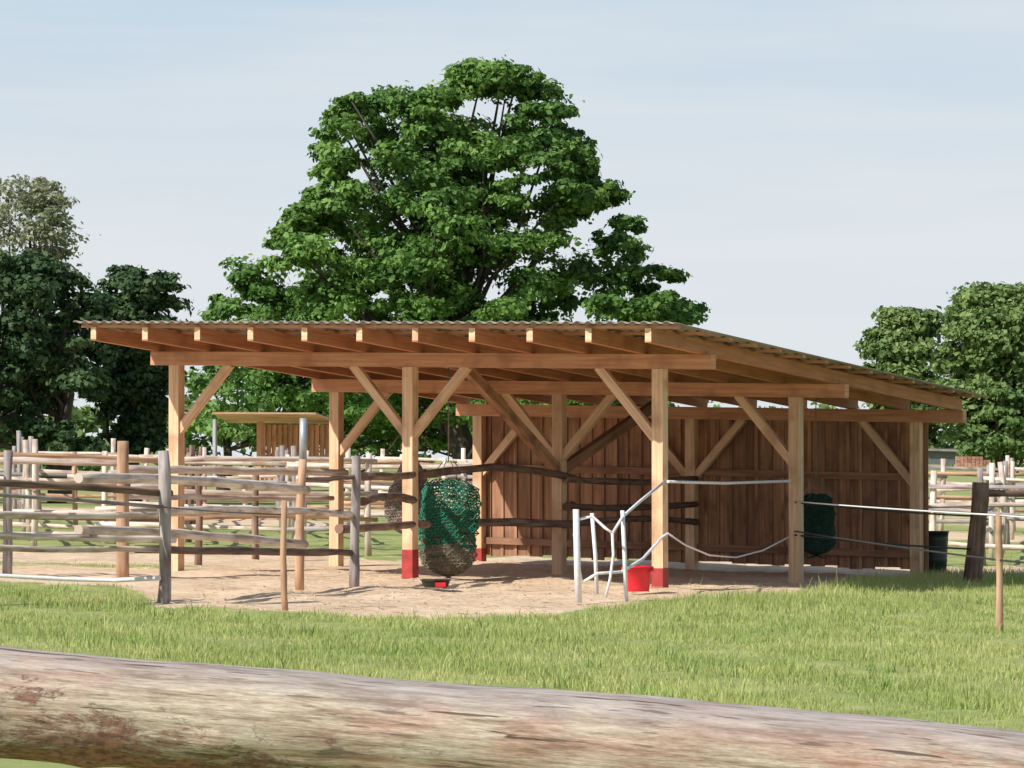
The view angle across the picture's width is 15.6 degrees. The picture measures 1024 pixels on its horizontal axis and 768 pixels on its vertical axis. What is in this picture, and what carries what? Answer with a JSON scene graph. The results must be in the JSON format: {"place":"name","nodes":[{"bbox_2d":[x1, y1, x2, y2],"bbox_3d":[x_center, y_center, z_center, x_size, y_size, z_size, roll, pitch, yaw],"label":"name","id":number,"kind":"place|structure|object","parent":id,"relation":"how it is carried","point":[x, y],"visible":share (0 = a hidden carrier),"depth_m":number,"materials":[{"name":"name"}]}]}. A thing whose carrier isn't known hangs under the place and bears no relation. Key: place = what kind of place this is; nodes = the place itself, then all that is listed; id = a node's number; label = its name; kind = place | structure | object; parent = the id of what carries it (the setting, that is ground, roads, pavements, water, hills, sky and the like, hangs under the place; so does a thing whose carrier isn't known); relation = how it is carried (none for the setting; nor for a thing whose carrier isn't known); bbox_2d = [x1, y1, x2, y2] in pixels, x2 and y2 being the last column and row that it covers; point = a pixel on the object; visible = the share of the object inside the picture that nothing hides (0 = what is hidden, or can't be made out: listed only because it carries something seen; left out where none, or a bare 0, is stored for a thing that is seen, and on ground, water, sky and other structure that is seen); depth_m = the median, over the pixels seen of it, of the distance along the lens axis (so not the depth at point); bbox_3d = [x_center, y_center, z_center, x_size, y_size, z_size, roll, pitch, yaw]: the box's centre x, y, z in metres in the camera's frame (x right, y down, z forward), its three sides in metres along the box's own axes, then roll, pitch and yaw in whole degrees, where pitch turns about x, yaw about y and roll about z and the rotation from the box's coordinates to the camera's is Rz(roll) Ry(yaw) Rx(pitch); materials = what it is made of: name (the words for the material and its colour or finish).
{"place":"outdoors","nodes":[
{"label":"outdoors","id":0,"kind":"place"},
{"bbox_2d":[0,460,1023,767],"bbox_3d":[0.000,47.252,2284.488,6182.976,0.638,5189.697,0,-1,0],"label":"ground","id":1,"kind":"structure","parent":0,"point":[224,570],"depth_m":43.42,"materials":[{"name":"beige sand"}]},
{"bbox_2d":[12,430,38,545],"bbox_3d":[-10.098,1.972,77.299,0.335,2.046,35.543,0,-1,-8],"label":"log fence","id":2,"kind":"object","parent":1,"relation":"on","point":[30,445],"visible":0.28,"depth_m":63.14,"materials":[{"name":"beige wood"}]},
{"bbox_2d":[0,174,100,415],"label":"pale tree","id":3,"kind":"object","parent":1,"relation":"on","point":[35,202],"visible":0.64,"depth_m":124.76,"materials":[{"name":"green plant"}]},
{"bbox_2d":[0,248,123,502],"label":"dark tree","id":4,"kind":"object","parent":1,"relation":"on","point":[47,367],"visible":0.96,"depth_m":117.09,"materials":[{"name":"green plant"}]},
{"bbox_2d":[91,264,195,501],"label":"dark tree","id":5,"kind":"object","parent":1,"relation":"on","point":[138,402],"visible":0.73,"depth_m":121.36,"materials":[{"name":"green plant"}]},
{"bbox_2d":[0,493,288,610],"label":"electric fence","id":6,"kind":"object","parent":1,"relation":"on","point":[283,564],"visible":0.94,"depth_m":37.95,"materials":[{"name":"wood"}]},
{"bbox_2d":[0,441,348,577],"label":"log fence","id":7,"kind":"object","parent":1,"relation":"on","point":[8,460],"visible":0.53,"depth_m":46.23,"materials":[{"name":"brown wood"}]},
{"bbox_2d":[0,449,377,555],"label":"log fence","id":8,"kind":"object","parent":1,"relation":"on","point":[367,491],"visible":0.47,"depth_m":57.19,"materials":[{"name":"beige wood"}]},
{"bbox_2d":[184,438,206,541],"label":"log fence","id":9,"kind":"object","parent":1,"relation":"on","point":[190,451],"visible":0.13,"depth_m":67.91,"materials":[{"name":"beige wood"}]},
{"bbox_2d":[0,450,418,603],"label":"log fence","id":10,"kind":"object","parent":1,"relation":"on","point":[164,535],"visible":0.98,"depth_m":39.83,"materials":[{"name":"grey wood"}]},
{"bbox_2d":[0,451,472,542],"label":"log fence","id":11,"kind":"object","parent":1,"relation":"on","point":[104,508],"visible":0.2,"depth_m":62.55,"materials":[{"name":"beige wood"}]},
{"bbox_2d":[212,412,328,481],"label":"field shelter","id":12,"kind":"object","parent":1,"relation":"on","point":[279,433],"visible":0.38,"depth_m":101.36,"materials":[{"name":"wood"}]},
{"bbox_2d":[275,445,308,540],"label":"log fence","id":13,"kind":"object","parent":1,"relation":"on","point":[280,451],"visible":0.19,"depth_m":73.21,"materials":[{"name":"beige wood"}]},
{"bbox_2d":[299,418,306,458],"bbox_3d":[-2.432,0.640,43.473,0.096,0.486,0.086,0,-1,0],"label":"steel pole","id":14,"kind":"object","parent":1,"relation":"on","point":[303,439],"visible":1,"depth_m":43.44,"materials":[{"name":"silver metal"}]},
{"bbox_2d":[420,579,450,587],"bbox_3d":[-0.897,2.343,43.873,0.370,0.095,0.370,0,-1,0],"label":"feed tub","id":15,"kind":"object","parent":1,"relation":"on","point":[435,583],"visible":1,"depth_m":43.74,"materials":[{"name":"black rubber"}]},
{"bbox_2d":[197,54,710,497],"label":"oak tree","id":16,"kind":"object","parent":1,"relation":"on","point":[456,211],"visible":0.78,"depth_m":148.38,"materials":[{"name":"green plant"}]},
{"bbox_2d":[164,366,775,490],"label":"distant tree row","id":17,"kind":"object","parent":1,"relation":"on","point":[254,382],"visible":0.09,"depth_m":183.61,"materials":[{"name":"green plant"}]},
{"bbox_2d":[0,390,993,470],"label":"horizon tree belt","id":18,"kind":"object","parent":1,"relation":"on","point":[88,422],"visible":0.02,"depth_m":470.83,"materials":[{"name":"green plant"}]},
{"bbox_2d":[0,646,1023,767],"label":"log fence","id":19,"kind":"object","parent":1,"relation":"on","point":[83,710],"visible":1,"depth_m":5.42,"materials":[{"name":"brown wood"}]},
{"bbox_2d":[0,555,1023,731],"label":"meadow grass","id":20,"kind":"structure","parent":1,"relation":"on","point":[900,582],"depth_m":31.48,"materials":[{"name":"green plant"}]},
{"bbox_2d":[0,452,1023,548],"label":"log fence","id":21,"kind":"object","parent":1,"relation":"on","point":[75,504],"visible":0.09,"depth_m":72.93,"materials":[{"name":"beige wood"}]},
{"bbox_2d":[0,448,1023,530],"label":"log fence","id":22,"kind":"object","parent":1,"relation":"on","point":[347,501],"visible":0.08,"depth_m":89.35,"materials":[{"name":"wood"}]},
{"bbox_2d":[0,438,1023,509],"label":"log fence","id":23,"kind":"object","parent":1,"relation":"on","point":[463,459],"visible":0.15,"depth_m":109.86,"materials":[{"name":"brown wood"}]},
{"bbox_2d":[151,556,904,615],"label":"straw litter","id":24,"kind":"object","parent":1,"relation":"on","point":[260,609],"visible":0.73,"depth_m":43.81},
{"bbox_2d":[73,320,989,587],"bbox_3d":[0.557,0.984,50.394,8.625,3.512,10.122,-1,-1,29],"label":"wooden shelter","id":25,"kind":"object","parent":1,"relation":"on","point":[540,473],"visible":1,"depth_m":51.42,"materials":[{"name":"brown wood"}]},
{"bbox_2d":[384,434,435,533],"bbox_3d":[-1.317,0.894,48.901,0.717,2.332,0.504,0,-1,0],"label":"hay sack","id":26,"kind":"object","parent":25,"relation":"hanging from","point":[393,509],"visible":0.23,"depth_m":48.73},
{"bbox_2d":[418,367,481,578],"bbox_3d":[-0.802,1.120,47.911,0.854,2.824,0.594,0,-1,0],"label":"hay net","id":27,"kind":"object","parent":25,"relation":"hanging from","point":[447,545],"visible":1,"depth_m":47.69,"materials":[{"name":"green fabric"}]},
{"bbox_2d":[666,480,791,557],"bbox_3d":[2.757,1.716,47.447,0.109,1.006,3.974,-1,-1,26],"label":"fence tape","id":28,"kind":"object","parent":25,"relation":"attached to","point":[724,483],"visible":1,"depth_m":47.44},
{"bbox_2d":[804,398,836,559],"bbox_3d":[4.231,1.123,51.982,0.579,2.668,0.403,0,-1,0],"label":"hay net","id":29,"kind":"object","parent":25,"relation":"hanging from","point":[819,519],"visible":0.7,"depth_m":51.84,"materials":[{"name":"green fabric"}]},
{"bbox_2d":[573,480,668,602],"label":"white tape gate","id":30,"kind":"structure","parent":1,"relation":"on","point":[577,562],"depth_m":41.02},
{"bbox_2d":[621,566,653,591],"bbox_3d":[1.480,2.297,44.040,0.384,0.295,0.364,0,-1,0],"label":"bucket","id":31,"kind":"object","parent":1,"relation":"on","point":[639,578],"visible":0.77,"depth_m":43.90,"materials":[{"name":"red plastic"}]},
{"bbox_2d":[852,305,960,448],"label":"ash tree","id":32,"kind":"object","parent":1,"relation":"on","point":[898,340],"visible":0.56,"depth_m":149.34,"materials":[{"name":"green plant"}]},
{"bbox_2d":[794,482,1023,633],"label":"electric fence","id":33,"kind":"object","parent":1,"relation":"on","point":[974,559],"visible":0.98,"depth_m":50.36,"materials":[{"name":"brown wood"}]},
{"bbox_2d":[924,531,948,572],"bbox_3d":[6.117,2.454,54.162,0.456,0.640,0.456,0,-1,0],"label":"barrel","id":34,"kind":"object","parent":1,"relation":"on","point":[937,561],"visible":0.42,"depth_m":53.97,"materials":[{"name":"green plastic"}]},
{"bbox_2d":[928,449,958,463],"bbox_3d":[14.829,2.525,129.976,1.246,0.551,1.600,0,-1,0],"label":"garden shed","id":35,"kind":"structure","parent":1,"relation":"on","point":[935,456],"depth_m":129.37,"materials":[{"name":"grey"}]},
{"bbox_2d":[955,457,990,466],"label":"brick stack","id":36,"kind":"object","parent":1,"relation":"on","point":[969,460],"visible":0.98,"depth_m":119.82,"materials":[{"name":"ceramic"}]},
{"bbox_2d":[924,281,1023,501],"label":"ash tree","id":37,"kind":"object","parent":1,"relation":"on","point":[986,357],"visible":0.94,"depth_m":143.78,"materials":[{"name":"green plant"}]},
{"bbox_2d":[928,471,1023,549],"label":"log fence","id":38,"kind":"object","parent":1,"relation":"on","point":[933,486],"visible":0.46,"depth_m":59.82,"materials":[{"name":"beige wood"}]},
{"bbox_2d":[929,490,1023,507],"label":"log fence","id":39,"kind":"object","parent":1,"relation":"on","point":[1006,493],"visible":0.78,"depth_m":55.06,"materials":[{"name":"beige wood"}]},
{"bbox_2d":[933,425,1023,467],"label":"distant tree row","id":40,"kind":"object","parent":1,"relation":"on","point":[949,440],"depth_m":199.75,"materials":[{"name":"green plant"}]},
{"bbox_2d":[977,458,1016,564],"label":"log fence","id":41,"kind":"object","parent":1,"relation":"on","point":[1006,469],"visible":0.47,"depth_m":66.15,"materials":[{"name":"beige wood"}]},
{"bbox_2d":[0,0,1023,458],"label":"sky","id":42,"kind":"structure","parent":0,"point":[812,167],"materials":[{"name":"blue"}]}
]}

